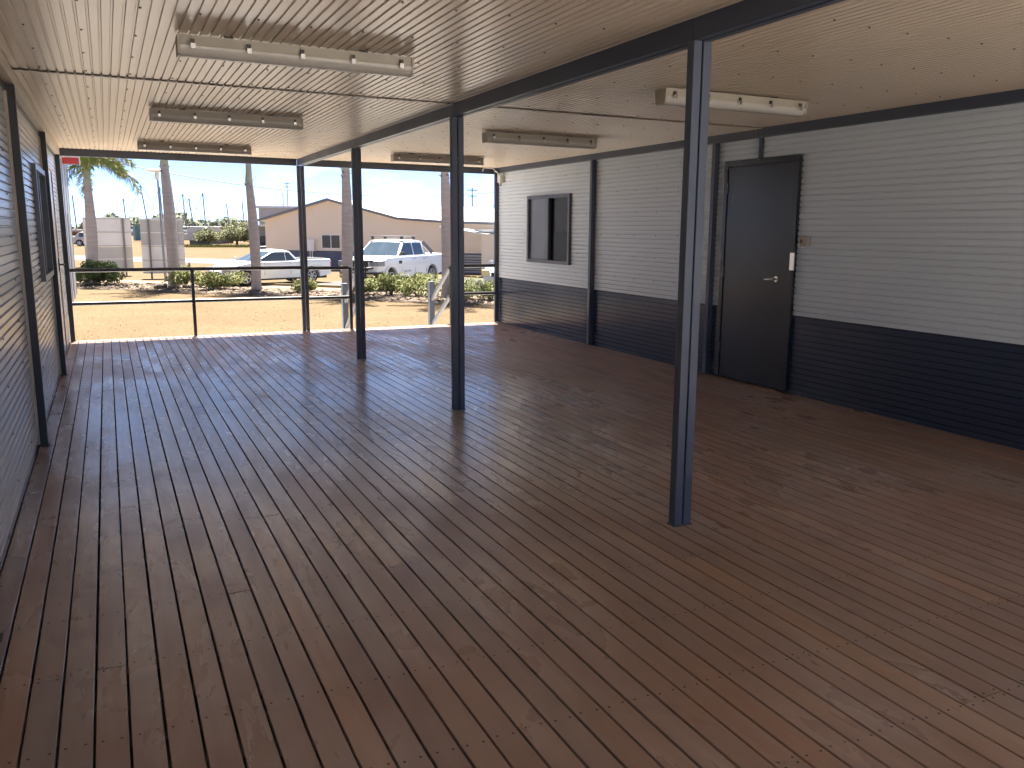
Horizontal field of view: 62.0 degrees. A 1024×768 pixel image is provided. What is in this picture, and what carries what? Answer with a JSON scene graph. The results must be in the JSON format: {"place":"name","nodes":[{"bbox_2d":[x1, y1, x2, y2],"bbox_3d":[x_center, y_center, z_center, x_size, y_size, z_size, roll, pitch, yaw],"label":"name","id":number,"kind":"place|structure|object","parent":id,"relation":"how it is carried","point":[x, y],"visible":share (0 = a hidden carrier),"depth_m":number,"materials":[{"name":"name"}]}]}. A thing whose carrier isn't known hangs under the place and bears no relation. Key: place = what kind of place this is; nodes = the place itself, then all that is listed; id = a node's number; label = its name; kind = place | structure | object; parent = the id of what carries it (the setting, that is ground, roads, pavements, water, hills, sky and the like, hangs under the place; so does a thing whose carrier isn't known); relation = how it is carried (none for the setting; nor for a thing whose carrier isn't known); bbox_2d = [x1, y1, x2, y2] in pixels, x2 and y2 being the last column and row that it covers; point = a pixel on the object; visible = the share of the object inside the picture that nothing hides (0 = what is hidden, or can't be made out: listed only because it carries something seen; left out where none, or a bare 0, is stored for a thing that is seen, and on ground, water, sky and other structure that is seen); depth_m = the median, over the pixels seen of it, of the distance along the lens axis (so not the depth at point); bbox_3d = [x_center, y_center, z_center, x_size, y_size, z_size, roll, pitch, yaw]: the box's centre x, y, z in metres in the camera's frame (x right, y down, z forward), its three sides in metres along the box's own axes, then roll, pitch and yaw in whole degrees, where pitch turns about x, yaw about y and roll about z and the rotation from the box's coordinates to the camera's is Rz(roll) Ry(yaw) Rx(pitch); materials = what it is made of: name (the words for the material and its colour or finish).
{"place":"outdoors","nodes":[
{"label":"outdoors","id":0,"kind":"place"},
{"bbox_2d":[74,255,234,263],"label":"road","id":1,"kind":"structure","parent":0,"point":[187,260],"depth_m":59.17,"materials":[{"name":"grey asphalt"}]},
{"bbox_2d":[184,226,220,244],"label":"motor boat","id":2,"kind":"object","parent":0,"point":[191,230],"visible":0.53,"depth_m":108.88,"materials":[{"name":"white"}]},
{"bbox_2d":[200,226,221,243],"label":"motor boat","id":3,"kind":"object","parent":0,"point":[215,229],"visible":0.24,"depth_m":115.58,"materials":[{"name":"white"}]},
{"bbox_2d":[184,244,249,247],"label":"green grass","id":4,"kind":"structure","parent":0,"point":[219,246],"depth_m":96.98,"materials":[{"name":"green plant"}]},
{"bbox_2d":[210,226,232,242],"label":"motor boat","id":5,"kind":"object","parent":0,"point":[226,241],"visible":0.04,"depth_m":120.26,"materials":[{"name":"white"}]},
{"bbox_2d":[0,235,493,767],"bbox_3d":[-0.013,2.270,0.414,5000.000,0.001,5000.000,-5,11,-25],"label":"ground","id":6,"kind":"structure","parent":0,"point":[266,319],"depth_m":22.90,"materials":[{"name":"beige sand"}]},
{"bbox_2d":[0,78,76,641],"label":"portable building","id":7,"kind":"structure","parent":6,"relation":"on","point":[36,323],"depth_m":5.51,"materials":[{"name":"metal"}]},
{"bbox_2d":[29,163,67,349],"bbox_3d":[-4.574,-1.170,8.481,0.112,2.080,3.170,-5,11,-25],"label":"window","id":8,"kind":"structure","parent":7,"relation":"in","point":[39,189],"depth_m":7.79,"materials":[{"name":"metal"}]},
{"bbox_2d":[49,170,65,352],"bbox_3d":[-5.062,-1.330,9.426,0.042,2.050,0.960,-5,11,-25],"label":"door","id":9,"kind":"structure","parent":7,"relation":"in","point":[49,170],"depth_m":9.68,"materials":[{"name":"metal"}]},
{"bbox_2d":[54,156,76,310],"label":"office building","id":10,"kind":"structure","parent":6,"relation":"on","point":[67,212],"depth_m":26.61,"materials":[{"name":"white metal"}]},
{"bbox_2d":[62,156,79,164],"bbox_3d":[-13.515,-6.869,26.121,0.485,0.300,0.290,-5,11,-25],"label":"projecting sign","id":11,"kind":"object","parent":10,"relation":"attached to","point":[70,160],"visible":0.81,"depth_m":26.01,"materials":[{"name":"red plastic"}]},
{"bbox_2d":[67,213,74,290],"bbox_3d":[-13.990,-4.188,27.037,0.020,2.390,1.000,-5,11,-25],"label":"door","id":12,"kind":"structure","parent":10,"relation":"in","point":[67,213],"depth_m":26.79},
{"bbox_2d":[72,195,82,234],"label":"sailboat","id":13,"kind":"object","parent":6,"relation":"on","point":[75,231],"visible":0.48,"depth_m":201.56,"materials":[{"name":"white"}]},
{"bbox_2d":[73,232,83,245],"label":"parked car","id":14,"kind":"object","parent":6,"relation":"on","point":[78,239],"visible":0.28,"depth_m":98.38,"materials":[{"name":"white metal"}]},
{"bbox_2d":[82,217,133,275],"bbox_3d":[-18.876,-6.417,39.877,2.020,2.710,0.115,-5,11,-25],"label":"signboard","id":15,"kind":"object","parent":6,"relation":"on","point":[114,240],"visible":0.69,"depth_m":39.95},
{"bbox_2d":[113,199,138,235],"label":"sailboat","id":16,"kind":"object","parent":6,"relation":"on","point":[125,214],"visible":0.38,"depth_m":206.04,"materials":[{"name":"white"}]},
{"bbox_2d":[132,225,140,240],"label":"shipping container","id":17,"kind":"object","parent":6,"relation":"on","point":[136,233],"visible":0.14,"depth_m":134.35,"materials":[{"name":"teal metal"}]},
{"bbox_2d":[129,185,158,226],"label":"sailboat","id":18,"kind":"object","parent":6,"relation":"on","point":[143,202],"visible":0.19,"depth_m":207.29,"materials":[{"name":"white"}]},
{"bbox_2d":[145,169,166,280],"bbox_3d":[-14.845,-6.672,35.941,0.920,4.671,0.920,-5,11,-25],"label":"street lamp","id":19,"kind":"object","parent":6,"relation":"on","point":[156,171],"visible":0.81,"depth_m":35.87,"materials":[{"name":"grey metal"}]},
{"bbox_2d":[149,187,162,217],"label":"sailboat","id":20,"kind":"object","parent":6,"relation":"on","point":[160,202],"visible":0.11,"depth_m":208.81,"materials":[{"name":"white"}]},
{"bbox_2d":[72,212,247,229],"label":"woodland","id":21,"kind":"object","parent":6,"relation":"on","point":[221,221],"visible":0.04,"depth_m":294.82,"materials":[{"name":"green plant"}]},
{"bbox_2d":[139,218,185,278],"bbox_3d":[-15.606,-6.055,38.133,1.790,2.660,0.115,-5,11,-25],"label":"signboard","id":22,"kind":"object","parent":6,"relation":"on","point":[151,244],"visible":0.61,"depth_m":37.99},
{"bbox_2d":[175,194,200,233],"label":"sailboat","id":23,"kind":"object","parent":6,"relation":"on","point":[185,231],"visible":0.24,"depth_m":211.63,"materials":[{"name":"white"}]},
{"bbox_2d":[178,199,208,226],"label":"sailboat","id":24,"kind":"object","parent":6,"relation":"on","point":[191,212],"visible":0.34,"depth_m":212.28,"materials":[{"name":"white"}]},
{"bbox_2d":[190,193,219,226],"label":"sailboat","id":25,"kind":"object","parent":6,"relation":"on","point":[202,195],"visible":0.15,"depth_m":213.38,"materials":[{"name":"white"}]},
{"bbox_2d":[193,227,220,244],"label":"tree","id":26,"kind":"object","parent":6,"relation":"on","point":[207,235],"visible":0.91,"depth_m":107.44,"materials":[{"name":"green plant"}]},
{"bbox_2d":[214,220,248,244],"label":"tree","id":27,"kind":"object","parent":6,"relation":"on","point":[240,233],"visible":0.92,"depth_m":103.15,"materials":[{"name":"green plant"}]},
{"bbox_2d":[247,224,264,236],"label":"grey shed","id":28,"kind":"structure","parent":6,"relation":"on","point":[261,231],"depth_m":71.09,"materials":[{"name":"grey metal"}]},
{"bbox_2d":[260,236,265,248],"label":"parked car","id":29,"kind":"object","parent":6,"relation":"on","point":[262,242],"visible":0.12,"depth_m":68.93,"materials":[{"name":"metal"}]},
{"bbox_2d":[207,249,331,285],"bbox_3d":[-10.001,-4.855,35.126,2.073,1.411,4.943,10,14,43],"label":"car","id":30,"kind":"object","parent":6,"relation":"on","point":[274,257],"visible":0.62,"depth_m":34.57,"materials":[{"name":"metal"}]},
{"bbox_2d":[261,252,284,260],"bbox_3d":[-9.695,-5.118,34.274,0.120,0.334,1.242,10,14,43],"label":"side window","id":31,"kind":"structure","parent":30,"relation":"in","point":[274,256],"depth_m":34.40,"materials":[{"name":"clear glass"}]},
{"bbox_2d":[285,252,294,259],"bbox_3d":[-9.094,-5.228,34.893,0.120,0.334,0.422,10,14,43],"label":"side window","id":32,"kind":"structure","parent":30,"relation":"in","point":[288,257],"depth_m":34.84,"materials":[{"name":"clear glass"}]},
{"bbox_2d":[256,206,297,226],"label":"pale shed","id":33,"kind":"structure","parent":6,"relation":"on","point":[264,211],"depth_m":95.39,"materials":[{"name":"grey metal"}]},
{"bbox_2d":[73,294,493,340],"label":"dry grass","id":34,"kind":"structure","parent":6,"relation":"on","point":[251,318],"depth_m":22.24,"materials":[{"name":"plant"}]},
{"bbox_2d":[76,281,493,305],"bbox_3d":[-0.448,-2.667,27.382,99.946,0.001,3.638,5,11,22],"label":"garden bed","id":35,"kind":"object","parent":6,"relation":"on","point":[293,294],"visible":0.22,"depth_m":30.27,"materials":[{"name":"brown wood"}]},
{"bbox_2d":[75,259,125,284],"bbox_3d":[-16.489,-4.418,33.651,2.274,1.059,1.623,-5,11,-25],"label":"bush","id":36,"kind":"object","parent":35,"relation":"on","point":[95,277],"visible":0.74,"depth_m":33.55,"materials":[{"name":"green plant"}]},
{"bbox_2d":[66,157,142,282],"bbox_3d":[-16.965,-7.168,34.193,3.962,6.280,3.641,-1,10,-7],"label":"palm tree","id":37,"kind":"object","parent":35,"relation":"on","point":[117,167],"visible":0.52,"depth_m":34.09,"materials":[{"name":"grey plant"}]},
{"bbox_2d":[154,283,166,288],"bbox_3d":[-13.195,-3.637,32.003,0.500,0.321,0.518,-5,11,-25],"label":"rock","id":38,"kind":"object","parent":35,"relation":"on","point":[160,285],"visible":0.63,"depth_m":31.82,"materials":[{"name":"stone"}]},
{"bbox_2d":[158,160,180,286],"bbox_3d":[-13.220,-7.939,31.925,4.371,8.633,4.477,4,11,19],"label":"palm tree","id":39,"kind":"object","parent":35,"relation":"on","point":[170,226],"visible":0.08,"depth_m":32.45,"materials":[{"name":"grey plant"}]},
{"bbox_2d":[165,264,205,287],"bbox_3d":[-12.346,-4.078,32.312,1.535,0.915,1.112,-5,11,-25],"label":"bush","id":40,"kind":"object","parent":35,"relation":"on","point":[179,277],"visible":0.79,"depth_m":32.08,"materials":[{"name":"green plant"}]},
{"bbox_2d":[198,271,247,289],"bbox_3d":[-10.705,-3.852,31.680,1.783,0.802,1.293,-5,11,-25],"label":"bush","id":41,"kind":"object","parent":35,"relation":"on","point":[212,279],"visible":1,"depth_m":31.40,"materials":[{"name":"green plant"}]},
{"bbox_2d":[244,164,261,289],"bbox_3d":[-9.515,-7.386,31.091,4.311,7.882,4.660,-5,11,-25],"label":"palm tree","id":42,"kind":"object","parent":35,"relation":"on","point":[254,241],"visible":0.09,"depth_m":31.05,"materials":[{"name":"grey plant"}]},
{"bbox_2d":[290,278,318,292],"bbox_3d":[-7.378,-3.523,30.316,1.020,0.595,0.847,-5,11,-25],"label":"bush","id":43,"kind":"object","parent":35,"relation":"on","point":[296,284],"visible":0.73,"depth_m":30.24,"materials":[{"name":"green plant"}]},
{"bbox_2d":[340,168,352,293],"bbox_3d":[-5.571,-7.231,29.247,4.574,8.302,4.562,-5,11,-25],"label":"palm tree","id":44,"kind":"object","parent":35,"relation":"on","point":[347,236],"visible":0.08,"depth_m":29.44,"materials":[{"name":"grey plant"}]},
{"bbox_2d":[352,276,380,294],"bbox_3d":[-5.077,-3.378,29.295,1.124,0.697,1.004,-5,11,-25],"label":"bush","id":45,"kind":"object","parent":35,"relation":"on","point":[368,286],"visible":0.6,"depth_m":29.14,"materials":[{"name":"green plant"}]},
{"bbox_2d":[376,271,403,294],"bbox_3d":[-4.176,-3.482,29.443,1.048,0.854,1.039,-5,11,-25],"label":"bush","id":46,"kind":"object","parent":35,"relation":"on","point":[385,281],"visible":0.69,"depth_m":29.25,"materials":[{"name":"green plant"}]},
{"bbox_2d":[392,272,441,296],"bbox_3d":[-3.170,-3.359,28.744,1.852,0.883,1.440,-5,11,-25],"label":"bush","id":47,"kind":"object","parent":35,"relation":"on","point":[410,286],"visible":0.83,"depth_m":28.60,"materials":[{"name":"green plant"}]},
{"bbox_2d":[439,172,450,297],"bbox_3d":[-2.384,-6.895,27.925,4.255,8.135,4.746,-5,11,-25],"label":"palm tree","id":48,"kind":"object","parent":35,"relation":"on","point":[445,221],"visible":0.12,"depth_m":27.97,"materials":[{"name":"grey plant"}]},
{"bbox_2d":[448,276,484,299],"bbox_3d":[-1.552,-3.158,27.909,1.261,0.804,1.170,-5,11,-25],"label":"bush","id":49,"kind":"object","parent":35,"relation":"on","point":[473,286],"visible":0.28,"depth_m":27.75,"materials":[{"name":"green plant"}]},
{"bbox_2d":[475,279,493,300],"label":"bush","id":50,"kind":"object","parent":35,"relation":"on","point":[486,287],"visible":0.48,"depth_m":27.17,"materials":[{"name":"green plant"}]},
{"bbox_2d":[258,198,499,273],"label":"beige building","id":51,"kind":"structure","parent":6,"relation":"on","point":[420,222],"depth_m":46.68,"materials":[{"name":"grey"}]},
{"bbox_2d":[321,234,340,248],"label":"window","id":52,"kind":"structure","parent":51,"relation":"in","point":[328,241],"depth_m":46.69,"materials":[{"name":"grey glass"}]},
{"bbox_2d":[317,277,483,288],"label":"car park","id":53,"kind":"structure","parent":6,"relation":"on","point":[336,283],"depth_m":35.98,"materials":[{"name":"grey asphalt"}]},
{"bbox_2d":[235,283,471,291],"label":"kerb","id":54,"kind":"structure","parent":53,"relation":"on","point":[287,284],"depth_m":33.26,"materials":[{"name":"grey concrete"}]},
{"bbox_2d":[338,236,441,287],"bbox_3d":[-4.743,-4.870,33.783,2.224,1.981,5.594,4,11,21],"label":"pickup truck","id":55,"kind":"object","parent":53,"relation":"on","point":[398,256],"visible":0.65,"depth_m":32.99,"materials":[{"name":"white metal"}]},
{"bbox_2d":[401,243,412,254],"bbox_3d":[-4.146,-5.223,32.983,0.138,0.470,1.112,4,11,21],"label":"side window","id":56,"kind":"structure","parent":55,"relation":"in","point":[406,247],"depth_m":33.14,"materials":[{"name":"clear glass"}]},
{"bbox_2d":[412,242,422,254],"bbox_3d":[-3.769,-5.391,33.915,0.138,0.470,0.762,4,11,21],"label":"side window","id":57,"kind":"structure","parent":55,"relation":"in","point":[417,248],"depth_m":33.90,"materials":[{"name":"blue glass"}]},
{"bbox_2d":[481,260,499,283],"bbox_3d":[0.388,-4.485,33.278,2.039,1.460,4.149,5,11,24],"label":"parked car","id":58,"kind":"object","parent":53,"relation":"on","point":[487,273],"visible":0.12,"depth_m":31.77,"materials":[{"name":"silver metal"}]},
{"bbox_2d":[439,226,499,276],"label":"annex building","id":59,"kind":"structure","parent":6,"relation":"on","point":[487,241],"depth_m":40.89,"materials":[{"name":"beige metal"}]},
{"bbox_2d":[467,188,477,206],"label":"power pole","id":60,"kind":"object","parent":6,"relation":"on","point":[472,190],"visible":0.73,"depth_m":73.93,"materials":[{"name":"grey"}]},
{"bbox_2d":[0,322,1023,767],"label":"deck","id":61,"kind":"structure","parent":6,"relation":"on","point":[508,566],"depth_m":3.70,"materials":[{"name":"brown wood"}]},
{"bbox_2d":[69,266,301,335],"bbox_3d":[-4.298,-1.113,11.498,2.909,0.924,0.049,-5,11,-25],"label":"balustrade","id":62,"kind":"object","parent":61,"relation":"on","point":[193,301],"visible":1,"depth_m":11.44,"materials":[{"name":"black metal"}]},
{"bbox_2d":[308,266,352,328],"bbox_3d":[-2.610,-1.238,12.281,0.618,0.908,0.049,-5,11,-25],"label":"balustrade","id":63,"kind":"object","parent":61,"relation":"on","point":[349,296],"visible":1,"depth_m":12.30,"materials":[{"name":"metal"}]},
{"bbox_2d":[449,264,494,323],"bbox_3d":[-0.615,-1.396,13.203,0.739,0.908,0.049,-5,11,-25],"label":"balustrade","id":64,"kind":"object","parent":61,"relation":"on","point":[475,266],"visible":0.62,"depth_m":13.14,"materials":[{"name":"black metal"}]},
{"bbox_2d":[0,0,1023,526],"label":"deck roof","id":65,"kind":"structure","parent":61,"relation":"on","point":[92,78],"depth_m":4.99,"materials":[{"name":"grey metal"}]},
{"bbox_2d":[137,140,251,155],"bbox_3d":[-3.610,-2.703,9.718,1.218,0.128,0.154,-4,11,-25],"label":"ceiling light","id":66,"kind":"object","parent":65,"relation":"attached to","point":[190,147],"visible":0.96,"depth_m":9.66,"materials":[{"name":"beige plastic"}]},
{"bbox_2d":[149,108,302,130],"bbox_3d":[-2.370,-2.221,7.119,1.218,0.128,0.154,-4,11,-25],"label":"ceiling light","id":67,"kind":"object","parent":65,"relation":"attached to","point":[183,115],"visible":0.98,"depth_m":7.06,"materials":[{"name":"beige plastic"}]},
{"bbox_2d":[175,33,413,78],"bbox_3d":[-1.117,-1.735,4.493,1.218,0.128,0.154,-4,11,-25],"label":"ceiling light","id":68,"kind":"object","parent":65,"relation":"attached to","point":[229,49],"visible":0.98,"depth_m":4.43,"materials":[{"name":"beige plastic"}]},
{"bbox_2d":[391,153,483,165],"bbox_3d":[-0.945,-2.880,10.889,1.218,0.128,0.154,-4,11,-25],"label":"ceiling light","id":69,"kind":"object","parent":65,"relation":"attached to","point":[431,159],"visible":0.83,"depth_m":10.79,"materials":[{"name":"beige plastic"}]},
{"bbox_2d":[482,132,596,148],"bbox_3d":[0.285,-2.429,8.459,1.218,0.128,0.154,-4,11,-25],"label":"ceiling light","id":70,"kind":"object","parent":65,"relation":"attached to","point":[535,140],"visible":0.99,"depth_m":8.39,"materials":[{"name":"beige plastic"}]},
{"bbox_2d":[655,88,807,116],"bbox_3d":[1.530,-1.949,5.873,1.218,0.128,0.154,-4,11,-25],"label":"ceiling light","id":71,"kind":"object","parent":65,"relation":"attached to","point":[734,102],"visible":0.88,"depth_m":5.84,"materials":[{"name":"beige plastic"}]},
{"bbox_2d":[494,88,1023,449],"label":"portable building","id":72,"kind":"structure","parent":6,"relation":"on","point":[895,290],"depth_m":7.27,"materials":[{"name":"grey metal"}]},
{"bbox_2d":[482,167,503,185],"bbox_3d":[-0.271,-3.142,12.929,0.348,0.287,0.141,4,11,19],"label":"sensor box","id":73,"kind":"object","parent":72,"relation":"attached to","point":[500,179],"visible":1,"depth_m":12.88,"materials":[{"name":"white plastic"}]},
{"bbox_2d":[526,193,571,264],"bbox_3d":[0.521,-2.122,11.695,0.101,0.925,1.250,-5,11,-25],"label":"window","id":74,"kind":"structure","parent":72,"relation":"in","point":[538,207],"depth_m":11.70,"materials":[{"name":"glass"}]},
{"bbox_2d":[715,154,803,391],"bbox_3d":[2.275,-1.037,7.981,0.115,2.088,1.020,-5,11,-25],"label":"door","id":75,"kind":"structure","parent":72,"relation":"in","point":[761,197],"depth_m":7.94,"materials":[{"name":"black metal"}]},
{"bbox_2d":[800,236,810,246],"bbox_3d":[2.535,-1.237,7.394,0.048,0.086,0.110,-5,11,-25],"label":"wall switch","id":76,"kind":"object","parent":72,"relation":"attached to","point":[805,240],"depth_m":7.36,"materials":[{"name":"beige plastic"}]},
{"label":"power pole","id":77,"kind":"object","parent":6,"relation":"on","visible":0},
{"bbox_2d":[122,163,493,195],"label":"overhead wire","id":78,"kind":"object","parent":77,"relation":"attached to","point":[312,192],"visible":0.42,"depth_m":57.40,"materials":[{"name":"grey metal"}]},
{"bbox_2d":[67,158,499,224],"label":"sky","id":79,"kind":"structure","parent":0,"point":[109,192],"materials":[{"name":"white"}]},
{"bbox_2d":[101,279,483,295],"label":"path","id":80,"kind":"structure","parent":0,"point":[318,288],"depth_m":33.58,"materials":[{"name":"grey concrete"}]},
{"label":"concrete pad","id":81,"kind":"structure","parent":0,"visible":0},
{"bbox_3d":[-1.868,-0.471,13.439,1.415,0.847,1.191,-5,11,-25],"label":"stairs","id":82,"kind":"object","parent":81,"relation":"on","visible":0},
{"bbox_2d":[341,275,354,328],"bbox_3d":[-2.428,-0.911,12.943,0.094,1.731,0.895,-5,11,-25],"label":"stair railing","id":83,"kind":"object","parent":82,"relation":"attached to","point":[345,310],"visible":0.49,"depth_m":13.19,"materials":[{"name":"silver metal"}]},
{"bbox_2d":[427,266,449,324],"bbox_3d":[-1.141,-1.012,13.538,0.094,1.731,0.895,-5,11,-25],"label":"stair railing","id":84,"kind":"object","parent":82,"relation":"attached to","point":[432,295],"visible":0.59,"depth_m":13.75,"materials":[{"name":"grey metal"}]}
]}

